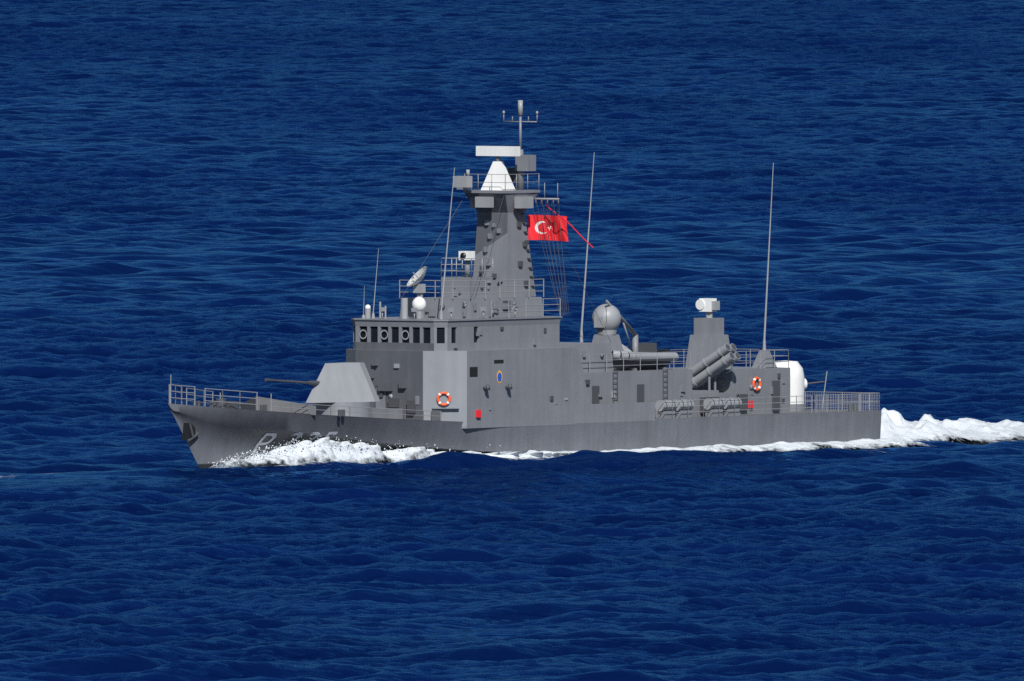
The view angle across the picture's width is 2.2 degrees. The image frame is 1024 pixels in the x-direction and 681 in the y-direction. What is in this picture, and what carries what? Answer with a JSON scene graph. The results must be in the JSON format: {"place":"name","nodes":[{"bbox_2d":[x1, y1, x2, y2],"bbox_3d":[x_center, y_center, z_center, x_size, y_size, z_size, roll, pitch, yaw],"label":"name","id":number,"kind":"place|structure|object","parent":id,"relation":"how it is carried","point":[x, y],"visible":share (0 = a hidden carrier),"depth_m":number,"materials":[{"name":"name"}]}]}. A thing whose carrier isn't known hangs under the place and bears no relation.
{"place":"outdoors","nodes":[
{"label":"outdoors","id":0,"kind":"place"},
{"bbox_2d":[0,0,1023,680],"bbox_3d":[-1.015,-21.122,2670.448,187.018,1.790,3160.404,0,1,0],"label":"sea","id":1,"kind":"structure","parent":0,"point":[216,196],"depth_m":1858.70,"materials":[{"name":"liquid"}]},
{"bbox_2d":[167,403,881,467],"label":"hull","id":2,"kind":"object","parent":1,"relation":"on","point":[224,433],"visible":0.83,"depth_m":1494.05,"materials":[{"name":"grey metal"}]},
{"bbox_2d":[252,432,337,454],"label":"hull number","id":3,"kind":"object","parent":2,"relation":"attached to","point":[298,434],"visible":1,"depth_m":1481.90,"materials":[{"name":"paint"}]},
{"bbox_2d":[265,362,379,417],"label":"gun","id":4,"kind":"object","parent":2,"relation":"on","point":[338,385],"visible":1,"depth_m":1487.18,"materials":[{"name":"grey metal"}]},
{"bbox_2d":[169,349,879,441],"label":"deck fittings","id":5,"kind":"object","parent":2,"relation":"on","point":[709,407],"visible":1,"depth_m":1507.55,"materials":[{"name":"grey metal"}]},
{"bbox_2d":[346,251,789,427],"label":"superstructure","id":6,"kind":"object","parent":2,"relation":"on","point":[467,361],"visible":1,"depth_m":1495.18,"materials":[{"name":"grey metal"}]},
{"bbox_2d":[402,100,610,341],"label":"mast","id":7,"kind":"object","parent":6,"relation":"on","point":[499,203],"visible":1,"depth_m":1499.55,"materials":[{"name":"grey metal"}]},
{"bbox_2d":[528,205,593,247],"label":"flag","id":8,"kind":"object","parent":7,"relation":"attached to","point":[533,232],"visible":1,"depth_m":1501.17,"materials":[{"name":"red fabric"}]},
{"bbox_2d":[362,152,776,392],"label":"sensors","id":9,"kind":"object","parent":6,"relation":"on","point":[711,348],"visible":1,"depth_m":1512.19,"materials":[{"name":"grey metal"}]},
{"bbox_2d":[605,300,678,370],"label":"crane","id":10,"kind":"object","parent":6,"relation":"on","point":[644,349],"visible":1,"depth_m":1508.92,"materials":[{"name":"grey metal"}]},
{"bbox_2d":[775,360,824,411],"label":"gun","id":11,"kind":"object","parent":2,"relation":"on","point":[798,383],"visible":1,"depth_m":1521.78,"materials":[{"name":"white metal"}]},
{"bbox_2d":[210,437,922,467],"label":"bow wave","id":12,"kind":"object","parent":1,"relation":"on","point":[315,452],"visible":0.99,"depth_m":1487.21,"materials":[{"name":"white liquid"}]},
{"bbox_2d":[208,435,487,465],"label":"bow spray","id":13,"kind":"object","parent":12,"relation":"on","point":[291,449],"visible":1,"depth_m":1480.82,"materials":[{"name":"white liquid"}]},
{"bbox_2d":[880,408,1023,441],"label":"stern wake","id":14,"kind":"object","parent":1,"relation":"on","point":[895,424],"visible":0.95,"depth_m":1530.69,"materials":[{"name":"white liquid"}]}
]}

